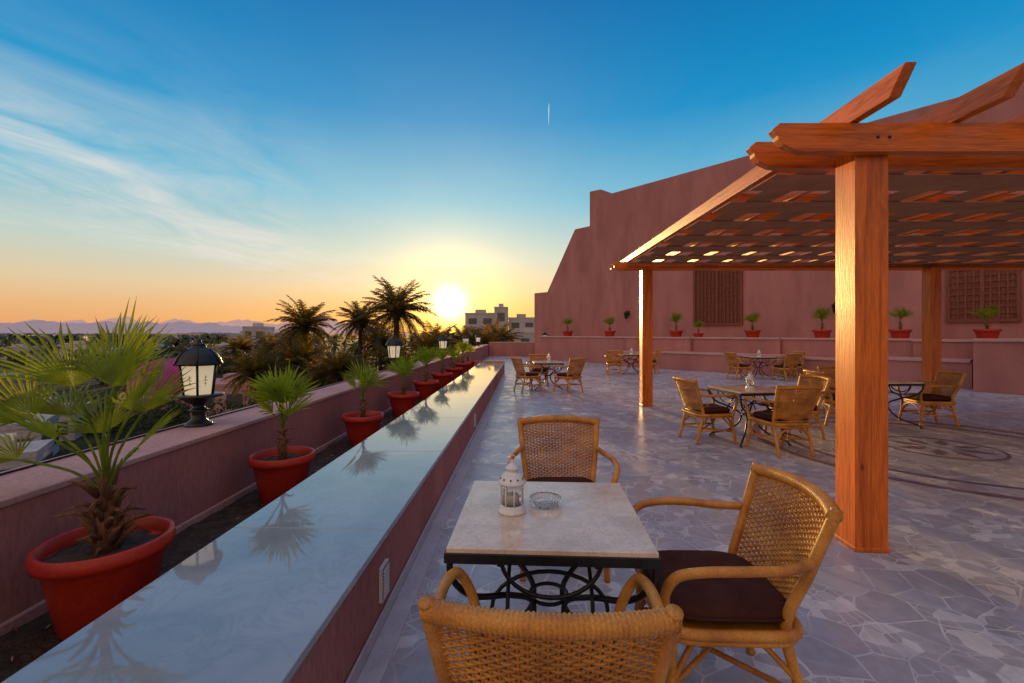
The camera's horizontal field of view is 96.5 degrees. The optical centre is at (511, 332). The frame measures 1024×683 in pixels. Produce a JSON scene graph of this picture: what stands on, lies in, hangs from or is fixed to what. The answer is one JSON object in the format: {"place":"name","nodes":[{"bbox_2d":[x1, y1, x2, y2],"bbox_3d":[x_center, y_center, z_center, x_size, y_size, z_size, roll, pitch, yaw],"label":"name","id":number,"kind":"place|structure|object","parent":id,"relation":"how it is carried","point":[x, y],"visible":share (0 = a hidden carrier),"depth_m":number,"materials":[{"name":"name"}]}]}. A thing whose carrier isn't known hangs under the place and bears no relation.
{"place":"outdoors","nodes":[
{"label":"outdoors","id":0,"kind":"place"},
{"bbox_2d":[0,407,59,455],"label":"white building","id":1,"kind":"structure","parent":0,"point":[9,428],"depth_m":25.77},
{"bbox_2d":[17,426,58,445],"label":"windows","id":2,"kind":"structure","parent":1,"relation":"in","point":[45,437],"depth_m":26.52,"materials":[{"name":"glass"}]},
{"bbox_2d":[176,332,220,342],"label":"white town building","id":3,"kind":"structure","parent":0,"point":[192,334],"depth_m":288.39,"materials":[{"name":"paint"}]},
{"bbox_2d":[0,315,408,333],"bbox_3d":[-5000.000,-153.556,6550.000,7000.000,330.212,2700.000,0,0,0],"label":"mountain range","id":4,"kind":"structure","parent":0,"point":[174,326],"depth_m":5793.06,"materials":[{"name":"stone"}]},
{"bbox_2d":[0,333,459,457],"bbox_3d":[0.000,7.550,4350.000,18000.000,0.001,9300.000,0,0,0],"label":"ground","id":5,"kind":"structure","parent":0,"point":[81,443],"depth_m":59.00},
{"bbox_2d":[0,344,46,359],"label":"white villa","id":6,"kind":"object","parent":5,"relation":"on","point":[15,348],"visible":0.38,"depth_m":128.93,"materials":[{"name":"paint"}]},
{"bbox_2d":[0,433,53,471],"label":"white building","id":7,"kind":"structure","parent":5,"relation":"on","point":[38,450],"depth_m":22.17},
{"bbox_2d":[0,451,52,471],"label":"windows","id":8,"kind":"structure","parent":7,"relation":"in","point":[50,456],"depth_m":23.43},
{"bbox_2d":[16,397,97,440],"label":"white building","id":9,"kind":"structure","parent":5,"relation":"on","point":[71,436],"depth_m":32.14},
{"bbox_2d":[59,411,94,434],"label":"windows","id":10,"kind":"structure","parent":9,"relation":"in","point":[94,411],"depth_m":31.97,"materials":[{"name":"glass"}]},
{"bbox_2d":[53,341,112,358],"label":"white villa","id":11,"kind":"object","parent":5,"relation":"on","point":[75,343],"visible":0.14,"depth_m":132.05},
{"bbox_2d":[59,346,121,360],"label":"white villa","id":12,"kind":"object","parent":5,"relation":"on","point":[68,352],"visible":0.19,"depth_m":118.36,"materials":[{"name":"paint"}]},
{"bbox_2d":[0,364,220,376],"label":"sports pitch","id":13,"kind":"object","parent":5,"relation":"on","point":[8,373],"depth_m":87.28,"materials":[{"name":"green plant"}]},
{"bbox_2d":[115,392,189,414],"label":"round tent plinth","id":14,"kind":"structure","parent":5,"relation":"on","point":[187,404],"depth_m":42.42,"materials":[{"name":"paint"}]},
{"bbox_2d":[125,358,181,395],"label":"bush","id":15,"kind":"object","parent":14,"relation":"on","point":[172,370],"visible":0.23,"depth_m":43.70,"materials":[{"name":"plant"}]},
{"bbox_2d":[0,352,351,435],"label":"garden shrubs","id":16,"kind":"object","parent":5,"relation":"on","point":[150,413],"visible":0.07,"depth_m":36.97,"materials":[{"name":"green plant"}]},
{"bbox_2d":[171,341,223,375],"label":"date palm","id":17,"kind":"object","parent":5,"relation":"on","point":[208,345],"visible":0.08,"depth_m":47.55,"materials":[{"name":"green plant"}]},
{"bbox_2d":[0,333,420,388],"bbox_3d":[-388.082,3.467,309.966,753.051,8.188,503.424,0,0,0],"label":"distant palm trees","id":18,"kind":"object","parent":5,"relation":"on","point":[172,343],"visible":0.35,"depth_m":128.32,"materials":[{"name":"green plant"}]},
{"bbox_2d":[211,342,228,360],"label":"white villa","id":19,"kind":"object","parent":5,"relation":"on","point":[222,344],"visible":0.13,"depth_m":123.90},
{"bbox_2d":[190,373,274,416],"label":"pink building","id":20,"kind":"structure","parent":5,"relation":"on","point":[219,385],"depth_m":41.93,"materials":[{"name":"paint"}]},
{"bbox_2d":[205,394,241,408],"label":"windows","id":21,"kind":"structure","parent":20,"relation":"in","point":[228,396],"depth_m":41.95,"materials":[{"name":"glass"}]},
{"bbox_2d":[229,331,242,354],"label":"white villa","id":22,"kind":"object","parent":5,"relation":"on","point":[234,336],"visible":0.06,"depth_m":94.73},
{"bbox_2d":[217,333,257,372],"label":"date palm","id":23,"kind":"object","parent":5,"relation":"on","point":[241,343],"visible":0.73,"depth_m":59.67,"materials":[{"name":"green plant"}]},
{"bbox_2d":[221,343,287,405],"bbox_3d":[-19.126,5.538,34.239,4.883,9.651,5.169,0,0,-21],"label":"date palm","id":24,"kind":"object","parent":5,"relation":"on","point":[250,367],"visible":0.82,"depth_m":33.63,"materials":[{"name":"green plant"}]},
{"bbox_2d":[242,323,274,355],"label":"white villa","id":25,"kind":"object","parent":5,"relation":"on","point":[257,327],"visible":0.31,"depth_m":92.10,"materials":[{"name":"paint"}]},
{"bbox_2d":[245,331,273,352],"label":"windows","id":26,"kind":"structure","parent":25,"relation":"in","point":[257,335],"depth_m":92.10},
{"bbox_2d":[249,332,276,363],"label":"date palm","id":27,"kind":"object","parent":5,"relation":"on","point":[263,338],"visible":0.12,"depth_m":57.40,"materials":[{"name":"green plant"}]},
{"bbox_2d":[254,334,291,370],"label":"date palm","id":28,"kind":"object","parent":5,"relation":"on","point":[269,346],"visible":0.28,"depth_m":51.36,"materials":[{"name":"green plant"}]},
{"bbox_2d":[267,329,319,364],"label":"date palm","id":29,"kind":"object","parent":5,"relation":"on","point":[281,340],"visible":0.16,"depth_m":43.28,"materials":[{"name":"green plant"}]},
{"bbox_2d":[267,337,332,388],"bbox_3d":[-16.683,5.422,36.029,5.213,10.286,5.419,0,0,37],"label":"date palm","id":30,"kind":"object","parent":5,"relation":"on","point":[302,350],"visible":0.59,"depth_m":35.38,"materials":[{"name":"green plant"}]},
{"bbox_2d":[264,294,337,354],"bbox_3d":[-18.091,2.336,39.749,5.697,11.259,6.031,0,0,44],"label":"date palm","id":31,"kind":"object","parent":5,"relation":"on","point":[305,320],"visible":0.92,"depth_m":39.08,"materials":[{"name":"green plant"}]},
{"bbox_2d":[286,351,348,389],"bbox_3d":[-13.449,5.559,32.335,4.744,8.607,4.900,0,0,-31],"label":"date palm","id":32,"kind":"object","parent":5,"relation":"on","point":[312,376],"visible":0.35,"depth_m":31.59,"materials":[{"name":"green plant"}]},
{"bbox_2d":[305,341,371,388],"bbox_3d":[-11.674,4.859,31.315,4.744,8.607,4.900,0,0,-18],"label":"date palm","id":33,"kind":"object","parent":5,"relation":"on","point":[336,367],"visible":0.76,"depth_m":30.71,"materials":[{"name":"green plant"}]},
{"bbox_2d":[330,300,388,372],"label":"date palm","id":34,"kind":"object","parent":5,"relation":"on","point":[356,326],"visible":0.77,"depth_m":41.50,"materials":[{"name":"green plant"}]},
{"bbox_2d":[352,325,407,369],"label":"date palm","id":35,"kind":"object","parent":5,"relation":"on","point":[385,338],"visible":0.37,"depth_m":43.50,"materials":[{"name":"green plant"}]},
{"bbox_2d":[364,341,417,371],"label":"date palm","id":36,"kind":"object","parent":5,"relation":"on","point":[384,355],"visible":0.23,"depth_m":32.83,"materials":[{"name":"green plant"}]},
{"bbox_2d":[350,276,438,348],"bbox_3d":[-9.951,1.381,38.661,6.819,12.372,7.044,0,0,7],"label":"date palm","id":37,"kind":"object","parent":5,"relation":"on","point":[396,307],"visible":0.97,"depth_m":38.01,"materials":[{"name":"green plant"}]},
{"bbox_2d":[401,325,454,361],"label":"date palm","id":38,"kind":"object","parent":5,"relation":"on","point":[428,341],"visible":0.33,"depth_m":34.54,"materials":[{"name":"green plant"}]},
{"bbox_2d":[410,320,456,353],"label":"date palm","id":39,"kind":"object","parent":5,"relation":"on","point":[427,326],"visible":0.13,"depth_m":43.27,"materials":[{"name":"green plant"}]},
{"bbox_2d":[444,325,481,350],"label":"date palm","id":40,"kind":"object","parent":5,"relation":"on","point":[455,336],"visible":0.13,"depth_m":41.42,"materials":[{"name":"green plant"}]},
{"bbox_2d":[454,322,506,349],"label":"date palm","id":41,"kind":"object","parent":5,"relation":"on","point":[485,338],"visible":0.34,"depth_m":37.18,"materials":[{"name":"green plant"}]},
{"bbox_2d":[474,319,523,341],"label":"date palm","id":42,"kind":"object","parent":5,"relation":"on","point":[503,331],"visible":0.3,"depth_m":43.77,"materials":[{"name":"green plant"}]},
{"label":"terrace","id":43,"kind":"structure","parent":5,"relation":"on","visible":0},
{"bbox_2d":[0,381,451,682],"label":"planting soil","id":44,"kind":"structure","parent":43,"relation":"in","point":[205,531],"depth_m":2.92,"materials":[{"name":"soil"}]},
{"bbox_2d":[0,296,201,640],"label":"potted fan palm","id":45,"kind":"object","parent":44,"relation":"on","point":[107,556],"visible":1,"depth_m":2.16,"materials":[{"name":"plant"}]},
{"bbox_2d":[244,359,319,504],"bbox_3d":[-1.882,0.782,3.753,0.585,1.157,0.573,0,0,-43],"label":"potted fan palm","id":46,"kind":"object","parent":44,"relation":"on","point":[282,468],"visible":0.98,"depth_m":3.69,"materials":[{"name":"plant"}]},
{"bbox_2d":[341,359,389,446],"bbox_3d":[-1.801,0.830,5.615,0.640,1.061,0.504,0,0,-35],"label":"potted fan palm","id":47,"kind":"object","parent":44,"relation":"on","point":[363,424],"visible":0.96,"depth_m":5.52,"materials":[{"name":"plant"}]},
{"bbox_2d":[384,352,420,416],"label":"potted fan palm","id":48,"kind":"object","parent":44,"relation":"on","point":[402,401],"visible":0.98,"depth_m":7.38,"materials":[{"name":"plant"}]},
{"bbox_2d":[411,343,439,399],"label":"potted fan palm","id":49,"kind":"object","parent":44,"relation":"on","point":[425,387],"visible":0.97,"depth_m":9.23,"materials":[{"name":"red ceramic"}]},
{"bbox_2d":[431,344,452,388],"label":"potted fan palm","id":50,"kind":"object","parent":44,"relation":"on","point":[443,378],"visible":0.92,"depth_m":11.06,"materials":[{"name":"red ceramic"}]},
{"bbox_2d":[445,345,465,380],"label":"potted fan palm","id":51,"kind":"object","parent":44,"relation":"on","point":[455,371],"visible":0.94,"depth_m":12.92,"materials":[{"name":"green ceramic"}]},
{"bbox_2d":[455,339,471,374],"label":"potted fan palm","id":52,"kind":"object","parent":44,"relation":"on","point":[464,346],"visible":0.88,"depth_m":14.62,"materials":[{"name":"plant"}]},
{"bbox_2d":[461,342,475,369],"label":"potted fan palm","id":53,"kind":"object","parent":44,"relation":"on","point":[472,362],"visible":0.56,"depth_m":16.19,"materials":[{"name":"plant"}]},
{"bbox_2d":[0,346,474,475],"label":"power cable","id":54,"kind":"object","parent":43,"relation":"on","point":[33,465],"visible":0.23,"depth_m":3.19,"materials":[{"name":"black metal"}]},
{"bbox_2d":[385,335,402,369],"bbox_3d":[-2.444,0.404,9.470,0.370,0.722,0.370,0,0,0],"label":"garden lantern","id":55,"kind":"object","parent":43,"relation":"on","point":[393,344],"visible":0.83,"depth_m":9.37,"materials":[{"name":"glass"}]},
{"bbox_2d":[438,335,447,349],"bbox_3d":[-2.290,0.404,15.168,0.370,0.722,0.370,0,0,0],"label":"garden lantern","id":56,"kind":"object","parent":43,"relation":"on","point":[442,339],"visible":0.78,"depth_m":15.06,"materials":[{"name":"black metal"}]},
{"bbox_2d":[0,344,488,635],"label":"terrace parapet wall","id":57,"kind":"structure","parent":0,"point":[182,477],"depth_m":3.17,"materials":[{"name":"paint"}]},
{"bbox_2d":[172,338,224,427],"bbox_3d":[-2.598,0.404,3.792,0.370,0.722,0.370,0,0,0],"label":"garden lantern","id":58,"kind":"object","parent":57,"relation":"on","point":[203,360],"visible":0.96,"depth_m":3.71,"materials":[{"name":"black metal"}]},
{"bbox_2d":[465,310,493,333],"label":"hotel building","id":59,"kind":"structure","parent":0,"point":[478,318],"depth_m":80.00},
{"bbox_2d":[465,318,493,328],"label":"windows","id":60,"kind":"structure","parent":59,"relation":"in","point":[471,321],"depth_m":79.96,"materials":[{"name":"glass"}]},
{"bbox_2d":[494,304,507,330],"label":"hotel building","id":61,"kind":"structure","parent":0,"point":[501,312],"depth_m":79.00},
{"bbox_2d":[497,313,504,330],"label":"windows","id":62,"kind":"structure","parent":61,"relation":"in","point":[501,316],"depth_m":78.97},
{"bbox_2d":[0,0,1023,332],"label":"sky","id":63,"kind":"structure","parent":0,"point":[199,161],"materials":[{"name":"blue"}]},
{"bbox_2d":[507,327,533,341],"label":"hotel building","id":64,"kind":"structure","parent":0,"point":[528,334],"depth_m":66.00,"materials":[{"name":"paint"}]},
{"bbox_2d":[508,314,533,331],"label":"hotel building","id":65,"kind":"structure","parent":0,"point":[518,321],"depth_m":80.00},
{"bbox_2d":[508,322,532,331],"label":"windows","id":66,"kind":"structure","parent":65,"relation":"in","point":[517,329],"depth_m":79.96,"materials":[{"name":"glass"}]},
{"bbox_2d":[356,356,1023,682],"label":"terrace floor","id":67,"kind":"structure","parent":0,"point":[935,594],"depth_m":3.68,"materials":[{"name":"stone"}]},
{"bbox_2d":[1,362,503,682],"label":"marble topped low wall","id":68,"kind":"structure","parent":67,"relation":"on","point":[284,588],"depth_m":2.06,"materials":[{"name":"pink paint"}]},
{"bbox_2d":[379,558,388,602],"bbox_3d":[-0.680,1.320,2.439,0.026,0.180,0.110,0,0,2],"label":"air vent","id":69,"kind":"object","parent":68,"relation":"attached to","point":[383,579],"visible":1,"depth_m":2.40,"materials":[{"name":"white plastic"}]},
{"bbox_2d":[356,376,506,682],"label":"floor border","id":70,"kind":"object","parent":67,"relation":"on","point":[377,662],"visible":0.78,"depth_m":2.83,"materials":[{"name":"stone"}]},
{"bbox_2d":[473,342,533,373],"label":"end parapet wall","id":71,"kind":"structure","parent":67,"relation":"on","point":[511,348],"depth_m":30.31,"materials":[{"name":"pink paint"}]},
{"bbox_2d":[511,357,542,392],"bbox_3d":[0.357,1.094,12.171,0.727,0.922,0.734,0,0,-25],"label":"cane armchair","id":72,"kind":"object","parent":67,"relation":"on","point":[523,374],"visible":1,"depth_m":12.00,"materials":[{"name":"wicker"}]},
{"bbox_2d":[526,354,549,386],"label":"cane armchair","id":73,"kind":"object","parent":67,"relation":"on","point":[532,358],"visible":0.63,"depth_m":13.77,"materials":[{"name":"wicker"}]},
{"bbox_2d":[533,361,563,389],"bbox_3d":[1.000,1.176,12.750,0.796,0.752,0.796,0,0,0],"label":"marble bistro table","id":74,"kind":"object","parent":67,"relation":"on","point":[552,363],"visible":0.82,"depth_m":12.47,"materials":[{"name":"black metal"}]},
{"bbox_2d":[418,567,683,682],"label":"cane armchair","id":75,"kind":"object","parent":67,"relation":"on","point":[513,646],"visible":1,"depth_m":1.07,"materials":[{"name":"wicker"}]},
{"bbox_2d":[444,481,661,613],"bbox_3d":[0.165,1.176,2.070,0.796,0.752,0.796,0,0,3],"label":"marble bistro table","id":76,"kind":"object","parent":67,"relation":"on","point":[599,526],"visible":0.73,"depth_m":1.85,"materials":[{"name":"stone"}]},
{"bbox_2d":[498,455,525,516],"bbox_3d":[0.000,0.672,2.050,0.128,0.254,0.128,0,0,-11],"label":"white candle lantern","id":77,"kind":"object","parent":76,"relation":"on","point":[511,481],"visible":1,"depth_m":2.01,"materials":[{"name":"metal"}]},
{"bbox_2d":[529,492,561,509],"bbox_3d":[0.155,0.780,2.125,0.155,0.036,0.154,0,0,0],"label":"glass ashtray","id":78,"kind":"object","parent":76,"relation":"on","point":[545,500],"visible":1,"depth_m":2.13,"materials":[{"name":"clear"}]},
{"bbox_2d":[507,415,619,582],"bbox_3d":[0.342,1.094,3.199,0.734,0.922,0.727,0,0,2],"label":"cane armchair","id":79,"kind":"object","parent":67,"relation":"on","point":[537,421],"visible":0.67,"depth_m":3.43,"materials":[{"name":"wicker"}]},
{"bbox_2d":[552,358,586,393],"bbox_3d":[1.525,1.094,11.947,0.734,0.922,0.727,0,0,-40],"label":"cane armchair","id":80,"kind":"object","parent":67,"relation":"on","point":[568,375],"visible":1,"depth_m":11.77,"materials":[{"name":"wicker"}]},
{"bbox_2d":[604,350,623,374],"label":"cane armchair","id":81,"kind":"object","parent":67,"relation":"on","point":[615,362],"visible":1,"depth_m":16.91,"materials":[{"name":"wicker"}]},
{"bbox_2d":[618,353,639,373],"bbox_3d":[4.550,1.176,17.500,0.796,0.752,0.796,0,0,0],"label":"marble bistro table","id":82,"kind":"object","parent":67,"relation":"on","point":[629,354],"visible":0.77,"depth_m":17.38,"materials":[{"name":"black metal"}]},
{"bbox_2d":[653,349,661,373],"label":"cane armchair","id":83,"kind":"object","parent":67,"relation":"on","point":[656,357],"visible":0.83,"depth_m":17.44,"materials":[{"name":"wicker"}]},
{"bbox_2d":[673,376,737,444],"bbox_3d":[2.751,1.094,6.610,0.727,0.922,0.734,0,0,-8],"label":"cane armchair","id":84,"kind":"object","parent":67,"relation":"on","point":[693,408],"visible":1,"depth_m":6.40,"materials":[{"name":"wicker"}]},
{"bbox_2d":[632,462,843,682],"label":"cane armchair","id":85,"kind":"object","parent":67,"relation":"on","point":[731,598],"visible":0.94,"depth_m":1.83,"materials":[{"name":"wicker"}]},
{"bbox_2d":[724,352,752,379],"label":"cane armchair","id":86,"kind":"object","parent":67,"relation":"on","point":[734,359],"visible":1,"depth_m":15.21,"materials":[{"name":"wicker"}]},
{"bbox_2d":[707,385,793,447],"bbox_3d":[3.420,1.176,6.620,0.796,0.752,0.796,0,0,-8],"label":"marble bistro table","id":87,"kind":"object","parent":67,"relation":"on","point":[740,391],"visible":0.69,"depth_m":6.48,"materials":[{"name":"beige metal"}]},
{"bbox_2d":[745,371,754,388],"bbox_3d":[3.450,0.672,6.620,0.128,0.254,0.128,0,0,0],"label":"white candle lantern","id":88,"kind":"object","parent":87,"relation":"on","point":[750,379],"visible":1,"depth_m":6.58,"materials":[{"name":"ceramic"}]},
{"bbox_2d":[741,356,776,379],"bbox_3d":[8.400,1.176,15.600,0.796,0.752,0.796,0,0,0],"label":"marble bistro table","id":89,"kind":"object","parent":67,"relation":"on","point":[758,357],"visible":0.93,"depth_m":15.47,"materials":[{"name":"black metal"}]},
{"bbox_2d":[534,82,1023,353],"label":"wall","id":90,"kind":"structure","parent":67,"relation":"on","point":[589,291],"depth_m":22.43,"materials":[{"name":"pink paint"}]},
{"bbox_2d":[693,244,1020,325],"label":"lattice windows","id":91,"kind":"structure","parent":90,"relation":"attached to","point":[717,297],"depth_m":15.20,"materials":[{"name":"brown wood"}]},
{"bbox_2d":[540,336,1023,394],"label":"stepped planter","id":92,"kind":"object","parent":67,"relation":"on","point":[992,365],"visible":0.66,"depth_m":16.57,"materials":[{"name":"pink paint"}]},
{"bbox_2d":[562,317,573,335],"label":"potted fan palm","id":93,"kind":"object","parent":92,"relation":"on","point":[567,322],"visible":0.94,"depth_m":25.65,"materials":[{"name":"red ceramic"}]},
{"bbox_2d":[604,317,616,336],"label":"potted fan palm","id":94,"kind":"object","parent":92,"relation":"on","point":[610,333],"visible":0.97,"depth_m":23.52,"materials":[{"name":"plant"}]},
{"bbox_2d":[669,311,683,336],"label":"potted fan palm","id":95,"kind":"object","parent":92,"relation":"on","point":[675,332],"visible":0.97,"depth_m":20.84,"materials":[{"name":"plant"}]},
{"bbox_2d":[693,320,704,336],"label":"potted fan palm","id":96,"kind":"object","parent":92,"relation":"on","point":[698,333],"visible":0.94,"depth_m":20.13,"materials":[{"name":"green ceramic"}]},
{"bbox_2d":[742,310,761,337],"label":"potted fan palm","id":97,"kind":"object","parent":92,"relation":"on","point":[752,318],"visible":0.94,"depth_m":18.41,"materials":[{"name":"plant"}]},
{"bbox_2d":[812,306,831,337],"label":"potted fan palm","id":98,"kind":"object","parent":92,"relation":"on","point":[823,312],"visible":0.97,"depth_m":16.65,"materials":[{"name":"plant"}]},
{"bbox_2d":[888,306,915,338],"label":"potted fan palm","id":99,"kind":"object","parent":92,"relation":"on","point":[900,332],"visible":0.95,"depth_m":15.05,"materials":[{"name":"plant"}]},
{"bbox_2d":[967,303,1001,337],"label":"potted fan palm","id":100,"kind":"object","parent":92,"relation":"on","point":[986,332],"visible":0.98,"depth_m":13.57,"materials":[{"name":"plant"}]},
{"bbox_2d":[743,385,822,457],"bbox_3d":[3.510,1.094,5.911,0.734,0.922,0.727,0,0,-8],"label":"cane armchair","id":101,"kind":"object","parent":67,"relation":"on","point":[781,418],"visible":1,"depth_m":5.71,"materials":[{"name":"wicker"}]},
{"bbox_2d":[770,353,801,381],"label":"cane armchair","id":102,"kind":"object","parent":67,"relation":"on","point":[788,359],"visible":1,"depth_m":14.63,"materials":[{"name":"wicker"}]},
{"bbox_2d":[777,351,807,378],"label":"cane armchair","id":103,"kind":"object","parent":67,"relation":"on","point":[800,366],"visible":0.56,"depth_m":15.60,"materials":[{"name":"wicker"}]},
{"bbox_2d":[763,374,831,440],"bbox_3d":[4.289,1.094,6.856,0.727,0.922,0.734,0,0,-5],"label":"cane armchair","id":104,"kind":"object","parent":67,"relation":"on","point":[825,381],"visible":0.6,"depth_m":6.69,"materials":[{"name":"wicker"}]},
{"bbox_2d":[609,62,1023,552],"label":"wooden pergola","id":105,"kind":"object","parent":67,"relation":"on","point":[922,165],"visible":0.96,"depth_m":3.46,"materials":[{"name":"brown wood"}]},
{"bbox_2d":[803,369,835,425],"bbox_3d":[5.481,1.094,7.856,0.727,0.922,0.734,0,0,5],"label":"cane armchair","id":106,"kind":"object","parent":67,"relation":"on","point":[830,398],"visible":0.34,"depth_m":7.65,"materials":[{"name":"wicker"}]},
{"bbox_2d":[817,366,835,413],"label":"cane armchair","id":107,"kind":"object","parent":67,"relation":"on","point":[826,370],"visible":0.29,"depth_m":8.86,"materials":[{"name":"wicker"}]},
{"bbox_2d":[753,417,1023,499],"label":"floor rosette mosaic","id":108,"kind":"object","parent":67,"relation":"on","point":[937,451],"visible":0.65,"depth_m":5.91,"materials":[{"name":"red stone"}]},
{"bbox_2d":[888,379,924,428],"bbox_3d":[6.250,1.176,7.750,0.796,0.752,0.796,0,0,-5],"label":"marble bistro table","id":109,"kind":"object","parent":67,"relation":"on","point":[893,382],"visible":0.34,"depth_m":7.43,"materials":[{"name":"black metal"}]},
{"bbox_2d":[897,370,966,427],"bbox_3d":[7.118,1.094,7.738,0.727,0.922,0.734,0,0,10],"label":"cane armchair","id":110,"kind":"object","parent":67,"relation":"on","point":[932,400],"visible":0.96,"depth_m":7.63,"materials":[{"name":"wicker"}]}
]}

